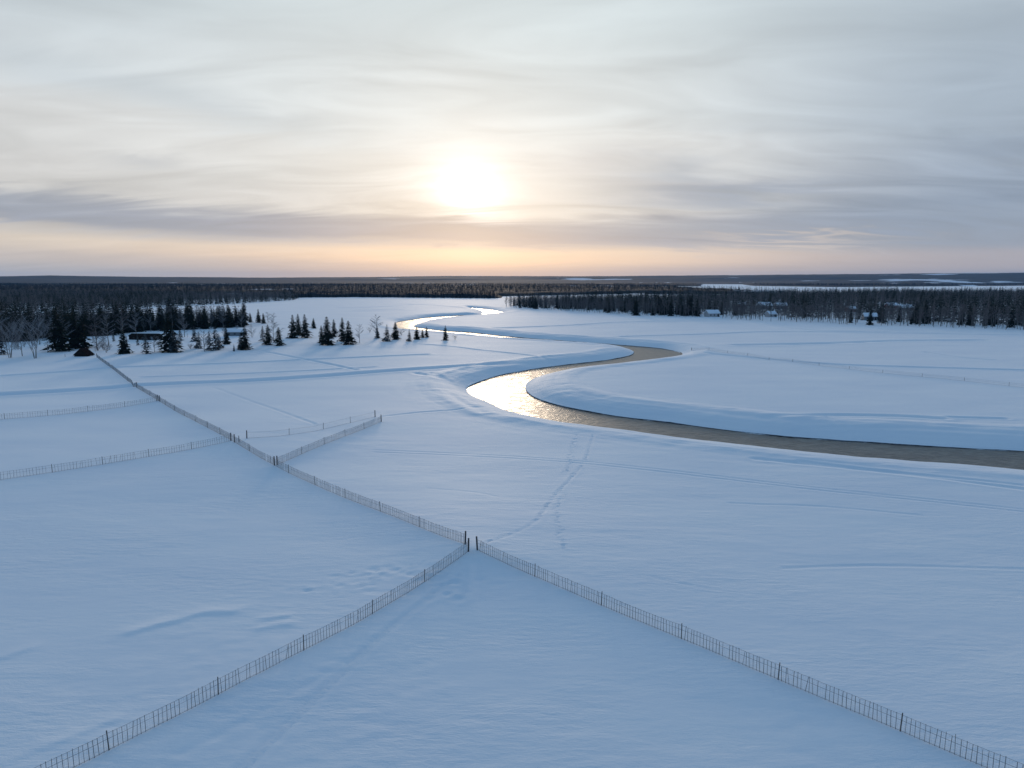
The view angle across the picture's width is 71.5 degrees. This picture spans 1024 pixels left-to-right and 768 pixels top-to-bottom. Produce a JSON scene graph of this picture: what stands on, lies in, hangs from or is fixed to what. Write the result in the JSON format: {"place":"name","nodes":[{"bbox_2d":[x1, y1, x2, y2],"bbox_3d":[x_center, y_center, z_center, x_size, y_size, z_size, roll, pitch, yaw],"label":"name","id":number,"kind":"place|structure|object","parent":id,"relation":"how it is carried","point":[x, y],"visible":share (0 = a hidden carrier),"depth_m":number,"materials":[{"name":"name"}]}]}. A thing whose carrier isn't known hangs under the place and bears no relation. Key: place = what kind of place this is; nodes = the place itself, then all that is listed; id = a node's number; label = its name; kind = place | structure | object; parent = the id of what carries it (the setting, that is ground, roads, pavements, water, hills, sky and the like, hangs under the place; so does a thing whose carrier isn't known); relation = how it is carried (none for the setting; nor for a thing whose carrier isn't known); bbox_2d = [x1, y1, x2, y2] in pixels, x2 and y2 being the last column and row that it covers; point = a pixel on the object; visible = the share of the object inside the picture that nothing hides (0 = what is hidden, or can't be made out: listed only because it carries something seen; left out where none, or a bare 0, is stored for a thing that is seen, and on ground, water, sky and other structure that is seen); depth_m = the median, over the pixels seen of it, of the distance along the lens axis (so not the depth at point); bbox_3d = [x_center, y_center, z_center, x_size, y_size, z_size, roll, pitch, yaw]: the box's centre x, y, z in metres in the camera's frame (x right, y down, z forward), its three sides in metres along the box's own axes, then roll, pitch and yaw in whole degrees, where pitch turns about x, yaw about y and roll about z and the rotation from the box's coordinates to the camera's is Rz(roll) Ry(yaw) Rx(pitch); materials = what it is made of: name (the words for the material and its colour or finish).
{"place":"outdoors","nodes":[
{"label":"outdoors","id":0,"kind":"place"},
{"bbox_2d":[0,284,1023,767],"bbox_3d":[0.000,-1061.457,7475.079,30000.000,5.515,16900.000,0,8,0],"label":"ground","id":1,"kind":"structure","parent":0,"point":[136,586],"depth_m":79.42,"materials":[{"name":"white snow"}]},
{"bbox_2d":[0,335,9,354],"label":"spruce tree","id":2,"kind":"object","parent":1,"relation":"on","point":[4,352],"visible":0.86,"depth_m":285.87,"materials":[{"name":"green plant"}]},
{"bbox_2d":[0,314,11,341],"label":"spruce tree","id":3,"kind":"object","parent":1,"relation":"on","point":[4,329],"visible":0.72,"depth_m":342.70,"materials":[{"name":"green plant"}]},
{"bbox_2d":[0,318,20,357],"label":"bare birch","id":4,"kind":"object","parent":1,"relation":"on","point":[8,335],"visible":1,"depth_m":273.77,"materials":[{"name":"grey plant"}]},
{"bbox_2d":[6,314,24,348],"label":"bare birch","id":5,"kind":"object","parent":1,"relation":"on","point":[20,333],"visible":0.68,"depth_m":305.68,"materials":[{"name":"grey plant"}]},
{"bbox_2d":[13,317,21,341],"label":"spruce tree","id":6,"kind":"object","parent":1,"relation":"on","point":[16,331],"visible":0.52,"depth_m":344.55,"materials":[{"name":"green plant"}]},
{"bbox_2d":[20,310,37,340],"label":"spruce tree","id":7,"kind":"object","parent":1,"relation":"on","point":[25,334],"visible":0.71,"depth_m":346.05,"materials":[{"name":"green plant"}]},
{"bbox_2d":[12,313,48,357],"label":"bare birch","id":8,"kind":"object","parent":1,"relation":"on","point":[30,335],"visible":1,"depth_m":271.77,"materials":[{"name":"grey plant"}]},
{"bbox_2d":[34,313,47,338],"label":"spruce tree","id":9,"kind":"object","parent":1,"relation":"on","point":[36,316],"visible":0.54,"depth_m":359.12,"materials":[{"name":"green plant"}]},
{"bbox_2d":[43,310,50,329],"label":"spruce tree","id":10,"kind":"object","parent":1,"relation":"on","point":[46,317],"visible":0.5,"depth_m":367.49,"materials":[{"name":"green plant"}]},
{"bbox_2d":[40,308,75,351],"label":"spruce tree","id":11,"kind":"object","parent":1,"relation":"on","point":[57,341],"visible":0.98,"depth_m":296.53,"materials":[{"name":"green plant"}]},
{"bbox_2d":[66,312,80,348],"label":"spruce tree","id":12,"kind":"object","parent":1,"relation":"on","point":[72,333],"visible":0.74,"depth_m":308.62,"materials":[{"name":"green plant"}]},
{"bbox_2d":[1,395,158,418],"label":"picket fence","id":13,"kind":"object","parent":1,"relation":"on","point":[83,408],"visible":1,"depth_m":162.46,"materials":[{"name":"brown wood"}]},
{"bbox_2d":[69,318,95,348],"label":"spruce tree","id":14,"kind":"object","parent":1,"relation":"on","point":[81,335],"visible":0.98,"depth_m":307.63,"materials":[{"name":"green plant"}]},
{"bbox_2d":[73,348,94,356],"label":"hut","id":15,"kind":"object","parent":1,"relation":"on","point":[84,352],"visible":1,"depth_m":278.37,"materials":[{"name":"brown wood"}]},
{"bbox_2d":[80,307,91,335],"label":"spruce tree","id":16,"kind":"object","parent":1,"relation":"on","point":[83,314],"visible":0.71,"depth_m":370.78,"materials":[{"name":"green plant"}]},
{"bbox_2d":[81,315,92,336],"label":"spruce tree","id":17,"kind":"object","parent":1,"relation":"on","point":[86,322],"visible":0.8,"depth_m":368.67,"materials":[{"name":"green plant"}]},
{"bbox_2d":[85,314,107,347],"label":"bare birch","id":18,"kind":"object","parent":1,"relation":"on","point":[96,335],"visible":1,"depth_m":300.96,"materials":[{"name":"grey plant"}]},
{"bbox_2d":[94,310,106,335],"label":"spruce tree","id":19,"kind":"object","parent":1,"relation":"on","point":[102,325],"visible":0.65,"depth_m":371.83,"materials":[{"name":"green plant"}]},
{"bbox_2d":[96,314,114,343],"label":"bare birch","id":20,"kind":"object","parent":1,"relation":"on","point":[107,335],"visible":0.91,"depth_m":319.68,"materials":[{"name":"grey plant"}]},
{"bbox_2d":[106,308,119,335],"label":"spruce tree","id":21,"kind":"object","parent":1,"relation":"on","point":[111,319],"visible":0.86,"depth_m":383.33,"materials":[{"name":"green plant"}]},
{"bbox_2d":[0,433,230,479],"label":"picket fence","id":22,"kind":"object","parent":1,"relation":"on","point":[115,457],"visible":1,"depth_m":116.91,"materials":[{"name":"brown wood"}]},
{"bbox_2d":[0,298,239,327],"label":"wood interior","id":23,"kind":"object","parent":1,"relation":"on","point":[15,311],"visible":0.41,"depth_m":469.68,"materials":[{"name":"green plant"}]},
{"bbox_2d":[115,311,125,333],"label":"spruce tree","id":24,"kind":"object","parent":1,"relation":"on","point":[117,325],"visible":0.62,"depth_m":396.92,"materials":[{"name":"green plant"}]},
{"bbox_2d":[115,302,128,340],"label":"bare birch","id":25,"kind":"object","parent":1,"relation":"on","point":[122,317],"visible":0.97,"depth_m":343.00,"materials":[{"name":"grey plant"}]},
{"bbox_2d":[115,329,132,353],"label":"spruce tree","id":26,"kind":"object","parent":1,"relation":"on","point":[124,349],"visible":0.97,"depth_m":284.56,"materials":[{"name":"green plant"}]},
{"bbox_2d":[118,302,130,332],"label":"spruce tree","id":27,"kind":"object","parent":1,"relation":"on","point":[123,313],"visible":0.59,"depth_m":401.03,"materials":[{"name":"green plant"}]},
{"bbox_2d":[128,314,137,330],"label":"bare birch","id":28,"kind":"object","parent":1,"relation":"on","point":[133,318],"visible":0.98,"depth_m":373.84,"materials":[{"name":"grey plant"}]},
{"bbox_2d":[127,305,140,332],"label":"spruce tree","id":29,"kind":"object","parent":1,"relation":"on","point":[132,309],"visible":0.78,"depth_m":408.81,"materials":[{"name":"green plant"}]},
{"bbox_2d":[131,308,145,331],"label":"spruce tree","id":30,"kind":"object","parent":1,"relation":"on","point":[138,325],"visible":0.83,"depth_m":409.90,"materials":[{"name":"green plant"}]},
{"bbox_2d":[138,308,148,330],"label":"spruce tree","id":31,"kind":"object","parent":1,"relation":"on","point":[141,316],"visible":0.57,"depth_m":421.01,"materials":[{"name":"green plant"}]},
{"bbox_2d":[128,333,160,339],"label":"long barn","id":32,"kind":"structure","parent":1,"relation":"on","point":[133,336],"depth_m":349.74,"materials":[{"name":"brown wood"}]},
{"bbox_2d":[141,334,153,353],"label":"spruce tree","id":33,"kind":"object","parent":1,"relation":"on","point":[146,343],"visible":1,"depth_m":285.56,"materials":[{"name":"green plant"}]},
{"bbox_2d":[144,307,153,329],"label":"spruce tree","id":34,"kind":"object","parent":1,"relation":"on","point":[148,317],"visible":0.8,"depth_m":426.82,"materials":[{"name":"green plant"}]},
{"bbox_2d":[0,288,299,311],"bbox_3d":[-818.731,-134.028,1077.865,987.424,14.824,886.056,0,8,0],"label":"back wood","id":35,"kind":"object","parent":1,"relation":"on","point":[22,297],"visible":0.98,"depth_m":953.74,"materials":[{"name":"green plant"}]},
{"bbox_2d":[156,308,161,329],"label":"spruce tree","id":36,"kind":"object","parent":1,"relation":"on","point":[158,323],"visible":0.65,"depth_m":431.24,"materials":[{"name":"green plant"}]},
{"bbox_2d":[159,312,164,329],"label":"spruce tree","id":37,"kind":"object","parent":1,"relation":"on","point":[162,321],"visible":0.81,"depth_m":421.41,"materials":[{"name":"green plant"}]},
{"bbox_2d":[156,314,185,352],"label":"spruce tree","id":38,"kind":"object","parent":1,"relation":"on","point":[166,329],"visible":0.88,"depth_m":293.35,"materials":[{"name":"green plant"}]},
{"bbox_2d":[166,330,183,352],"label":"spruce tree","id":39,"kind":"object","parent":1,"relation":"on","point":[173,346],"visible":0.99,"depth_m":291.39,"materials":[{"name":"green plant"}]},
{"bbox_2d":[171,303,181,328],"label":"spruce tree","id":40,"kind":"object","parent":1,"relation":"on","point":[173,310],"visible":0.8,"depth_m":430.48,"materials":[{"name":"green plant"}]},
{"bbox_2d":[173,312,182,329],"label":"spruce tree","id":41,"kind":"object","parent":1,"relation":"on","point":[177,325],"visible":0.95,"depth_m":427.87,"materials":[{"name":"green plant"}]},
{"bbox_2d":[180,303,188,322],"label":"spruce tree","id":42,"kind":"object","parent":1,"relation":"on","point":[185,309],"visible":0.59,"depth_m":445.65,"materials":[{"name":"green plant"}]},
{"bbox_2d":[183,302,198,329],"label":"spruce tree","id":43,"kind":"object","parent":1,"relation":"on","point":[191,322],"visible":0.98,"depth_m":433.24,"materials":[{"name":"green plant"}]},
{"bbox_2d":[190,328,196,341],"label":"spruce tree","id":44,"kind":"object","parent":1,"relation":"on","point":[193,335],"visible":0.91,"depth_m":344.79,"materials":[{"name":"green plant"}]},
{"bbox_2d":[193,332,202,348],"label":"spruce tree","id":45,"kind":"object","parent":1,"relation":"on","point":[196,346],"visible":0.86,"depth_m":308.17,"materials":[{"name":"green plant"}]},
{"bbox_2d":[196,331,212,351],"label":"bare birch","id":46,"kind":"object","parent":1,"relation":"on","point":[203,339],"visible":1,"depth_m":295.88,"materials":[{"name":"grey plant"}]},
{"bbox_2d":[201,309,210,328],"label":"spruce tree","id":47,"kind":"object","parent":1,"relation":"on","point":[205,322],"visible":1,"depth_m":438.46,"materials":[{"name":"green plant"}]},
{"bbox_2d":[204,331,213,350],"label":"spruce tree","id":48,"kind":"object","parent":1,"relation":"on","point":[209,348],"visible":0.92,"depth_m":299.76,"materials":[{"name":"green plant"}]},
{"bbox_2d":[210,326,220,349],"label":"spruce tree","id":49,"kind":"object","parent":1,"relation":"on","point":[215,340],"visible":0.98,"depth_m":301.51,"materials":[{"name":"green plant"}]},
{"bbox_2d":[212,307,222,327],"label":"spruce tree","id":50,"kind":"object","parent":1,"relation":"on","point":[217,315],"visible":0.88,"depth_m":452.62,"materials":[{"name":"green plant"}]},
{"bbox_2d":[222,327,231,344],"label":"spruce tree","id":51,"kind":"object","parent":1,"relation":"on","point":[226,338],"visible":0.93,"depth_m":326.56,"materials":[{"name":"green plant"}]},
{"bbox_2d":[222,305,233,327],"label":"spruce tree","id":52,"kind":"object","parent":1,"relation":"on","point":[227,319],"visible":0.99,"depth_m":450.26,"materials":[{"name":"green plant"}]},
{"bbox_2d":[227,329,247,335],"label":"grey shed","id":53,"kind":"structure","parent":1,"relation":"on","point":[235,332],"depth_m":378.67,"materials":[{"name":"white"}]},
{"bbox_2d":[237,309,245,326],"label":"spruce tree","id":54,"kind":"object","parent":1,"relation":"on","point":[241,322],"visible":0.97,"depth_m":456.12,"materials":[{"name":"green plant"}]},
{"bbox_2d":[237,326,253,349],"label":"spruce tree","id":55,"kind":"object","parent":1,"relation":"on","point":[245,344],"visible":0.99,"depth_m":304.19,"materials":[{"name":"green plant"}]},
{"bbox_2d":[242,306,248,325],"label":"spruce tree","id":56,"kind":"object","parent":1,"relation":"on","point":[244,316],"visible":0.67,"depth_m":471.11,"materials":[{"name":"green plant"}]},
{"bbox_2d":[35,538,468,767],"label":"picket fence","id":57,"kind":"object","parent":1,"relation":"on","point":[287,649],"visible":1,"depth_m":53.62,"materials":[{"name":"brown wood"}]},
{"bbox_2d":[258,326,266,341],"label":"spruce tree","id":58,"kind":"object","parent":1,"relation":"on","point":[262,332],"visible":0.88,"depth_m":342.09,"materials":[{"name":"green plant"}]},
{"bbox_2d":[262,325,273,344],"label":"spruce tree","id":59,"kind":"object","parent":1,"relation":"on","point":[268,341],"visible":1,"depth_m":324.88,"materials":[{"name":"green plant"}]},
{"bbox_2d":[272,327,286,345],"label":"spruce tree","id":60,"kind":"object","parent":1,"relation":"on","point":[278,341],"visible":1,"depth_m":322.70,"materials":[{"name":"green plant"}]},
{"bbox_2d":[96,353,465,544],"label":"picket fence","id":61,"kind":"object","parent":1,"relation":"on","point":[337,490],"visible":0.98,"depth_m":108.54,"materials":[{"name":"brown wood"}]},
{"bbox_2d":[285,315,299,338],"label":"spruce tree","id":62,"kind":"object","parent":1,"relation":"on","point":[292,334],"visible":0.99,"depth_m":363.94,"materials":[{"name":"green plant"}]},
{"bbox_2d":[295,314,301,335],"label":"spruce tree","id":63,"kind":"object","parent":1,"relation":"on","point":[299,329],"visible":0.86,"depth_m":383.74,"materials":[{"name":"green plant"}]},
{"bbox_2d":[298,315,313,337],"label":"spruce tree","id":64,"kind":"object","parent":1,"relation":"on","point":[306,332],"visible":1,"depth_m":367.04,"materials":[{"name":"green plant"}]},
{"bbox_2d":[246,410,375,437],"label":"wire fence","id":65,"kind":"object","parent":1,"relation":"on","point":[308,428],"visible":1,"depth_m":139.16,"materials":[{"name":"grey wood"}]},
{"bbox_2d":[319,316,336,345],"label":"spruce tree","id":66,"kind":"object","parent":1,"relation":"on","point":[327,337],"visible":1,"depth_m":327.88,"materials":[{"name":"green plant"}]},
{"bbox_2d":[276,416,381,464],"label":"netting fence","id":67,"kind":"object","parent":1,"relation":"on","point":[371,423],"visible":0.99,"depth_m":128.21,"materials":[{"name":"grey wood"}]},
{"bbox_2d":[332,319,338,336],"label":"spruce tree","id":68,"kind":"object","parent":1,"relation":"on","point":[334,331],"visible":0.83,"depth_m":374.43,"materials":[{"name":"green plant"}]},
{"bbox_2d":[337,318,345,341],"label":"spruce tree","id":69,"kind":"object","parent":1,"relation":"on","point":[342,332],"visible":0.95,"depth_m":346.65,"materials":[{"name":"green plant"}]},
{"bbox_2d":[341,321,357,344],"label":"spruce tree","id":70,"kind":"object","parent":1,"relation":"on","point":[349,338],"visible":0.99,"depth_m":331.78,"materials":[{"name":"green plant"}]},
{"bbox_2d":[370,314,384,338],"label":"bare birch","id":71,"kind":"object","parent":1,"relation":"on","point":[376,325],"visible":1,"depth_m":362.23,"materials":[{"name":"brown plant"}]},
{"bbox_2d":[381,325,391,341],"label":"spruce tree","id":72,"kind":"object","parent":1,"relation":"on","point":[387,334],"visible":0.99,"depth_m":349.48,"materials":[{"name":"green plant"}]},
{"bbox_2d":[389,322,399,339],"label":"spruce tree","id":73,"kind":"object","parent":1,"relation":"on","point":[394,335],"visible":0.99,"depth_m":359.73,"materials":[{"name":"green plant"}]},
{"bbox_2d":[413,327,420,339],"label":"spruce tree","id":74,"kind":"object","parent":1,"relation":"on","point":[417,337],"visible":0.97,"depth_m":360.13,"materials":[{"name":"green plant"}]},
{"bbox_2d":[442,326,448,340],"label":"spruce tree","id":75,"kind":"object","parent":1,"relation":"on","point":[445,337],"visible":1,"depth_m":355.39,"materials":[{"name":"green plant"}]},
{"bbox_2d":[286,286,621,298],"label":"forest edge","id":76,"kind":"object","parent":1,"relation":"on","point":[459,294],"visible":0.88,"depth_m":1233.35,"materials":[{"name":"plant"}]},
{"bbox_2d":[0,282,1023,295],"bbox_3d":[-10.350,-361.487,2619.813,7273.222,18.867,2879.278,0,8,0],"label":"treetops","id":77,"kind":"object","parent":1,"relation":"on","point":[185,286],"visible":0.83,"depth_m":2262.27,"materials":[{"name":"plant"}]},
{"bbox_2d":[1,282,1023,297],"bbox_3d":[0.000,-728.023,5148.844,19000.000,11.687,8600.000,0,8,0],"label":"forest","id":78,"kind":"object","parent":1,"relation":"on","point":[547,292],"visible":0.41,"depth_m":2054.99,"materials":[{"name":"plant"}]},
{"bbox_2d":[631,298,639,315],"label":"spruce tree","id":79,"kind":"object","parent":1,"relation":"on","point":[635,312],"visible":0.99,"depth_m":605.88,"materials":[{"name":"green plant"}]},
{"bbox_2d":[657,300,663,314],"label":"spruce tree","id":80,"kind":"object","parent":1,"relation":"on","point":[660,312],"visible":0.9,"depth_m":612.81,"materials":[{"name":"green plant"}]},
{"bbox_2d":[667,296,674,315],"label":"spruce tree","id":81,"kind":"object","parent":1,"relation":"on","point":[670,311],"visible":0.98,"depth_m":593.62,"materials":[{"name":"green plant"}]},
{"bbox_2d":[685,295,693,315],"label":"spruce tree","id":82,"kind":"object","parent":1,"relation":"on","point":[690,309],"visible":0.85,"depth_m":599.80,"materials":[{"name":"green plant"}]},
{"bbox_2d":[694,299,700,316],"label":"spruce tree","id":83,"kind":"object","parent":1,"relation":"on","point":[697,312],"visible":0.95,"depth_m":590.69,"materials":[{"name":"green plant"}]},
{"bbox_2d":[704,309,720,316],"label":"pale house","id":84,"kind":"structure","parent":1,"relation":"on","point":[712,313],"depth_m":583.90,"materials":[{"name":"paint"}]},
{"bbox_2d":[476,536,1023,767],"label":"picket fence","id":85,"kind":"object","parent":1,"relation":"on","point":[716,644],"visible":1,"depth_m":53.29,"materials":[{"name":"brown wood"}]},
{"bbox_2d":[507,284,1023,326],"bbox_3d":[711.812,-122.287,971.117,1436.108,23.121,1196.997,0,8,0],"label":"forest","id":86,"kind":"object","parent":1,"relation":"on","point":[935,297],"visible":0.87,"depth_m":767.80,"materials":[{"name":"green plant"}]},
{"bbox_2d":[764,310,776,316],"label":"village house","id":87,"kind":"structure","parent":1,"relation":"on","point":[773,313],"depth_m":580.09,"materials":[{"name":"paint"}]},
{"bbox_2d":[691,347,1023,386],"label":"wire fence","id":88,"kind":"object","parent":1,"relation":"on","point":[869,371],"visible":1,"depth_m":230.65,"materials":[{"name":"grey wood"}]},
{"bbox_2d":[866,307,873,324],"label":"spruce tree","id":89,"kind":"object","parent":1,"relation":"on","point":[870,318],"visible":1,"depth_m":477.55,"materials":[{"name":"green plant"}]},
{"bbox_2d":[862,312,877,319],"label":"village house","id":90,"kind":"structure","parent":1,"relation":"on","point":[866,315],"depth_m":536.06,"materials":[{"name":"white"}]},
{"bbox_2d":[877,303,886,322],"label":"spruce tree","id":91,"kind":"object","parent":1,"relation":"on","point":[882,319],"visible":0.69,"depth_m":497.87,"materials":[{"name":"green plant"}]},
{"bbox_2d":[921,300,930,323],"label":"spruce tree","id":92,"kind":"object","parent":1,"relation":"on","point":[923,320],"visible":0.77,"depth_m":488.39,"materials":[{"name":"green plant"}]},
{"bbox_2d":[966,308,974,325],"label":"spruce tree","id":93,"kind":"object","parent":1,"relation":"on","point":[970,320],"visible":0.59,"depth_m":471.37,"materials":[{"name":"green plant"}]},
{"bbox_2d":[988,302,994,324],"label":"spruce tree","id":94,"kind":"object","parent":1,"relation":"on","point":[989,321],"visible":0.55,"depth_m":474.98,"materials":[{"name":"green plant"}]},
{"bbox_2d":[1006,304,1016,327],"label":"spruce tree","id":95,"kind":"object","parent":1,"relation":"on","point":[1011,323],"visible":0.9,"depth_m":451.34,"materials":[{"name":"green plant"}]},
{"bbox_2d":[0,272,1023,283],"bbox_3d":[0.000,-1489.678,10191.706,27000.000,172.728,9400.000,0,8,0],"label":"hills","id":96,"kind":"structure","parent":0,"point":[925,278],"depth_m":7114.26,"materials":[{"name":"grey"}]},
{"bbox_2d":[0,0,1023,277],"label":"sky","id":97,"kind":"structure","parent":0,"point":[139,138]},
{"bbox_2d":[396,310,633,404],"bbox_3d":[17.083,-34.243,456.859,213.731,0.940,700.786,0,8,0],"label":"river bank","id":98,"kind":"structure","parent":0,"point":[470,384],"depth_m":270.90,"materials":[{"name":"white snow"}]},
{"bbox_2d":[397,308,1023,469],"bbox_3d":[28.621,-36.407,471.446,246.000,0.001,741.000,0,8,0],"label":"river water","id":99,"kind":"structure","parent":0,"point":[507,392],"depth_m":155.84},
{"bbox_2d":[414,307,1023,451],"bbox_3d":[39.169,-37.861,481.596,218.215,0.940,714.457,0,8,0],"label":"river bank","id":100,"kind":"structure","parent":0,"point":[528,391],"depth_m":156.93,"materials":[{"name":"white snow"}]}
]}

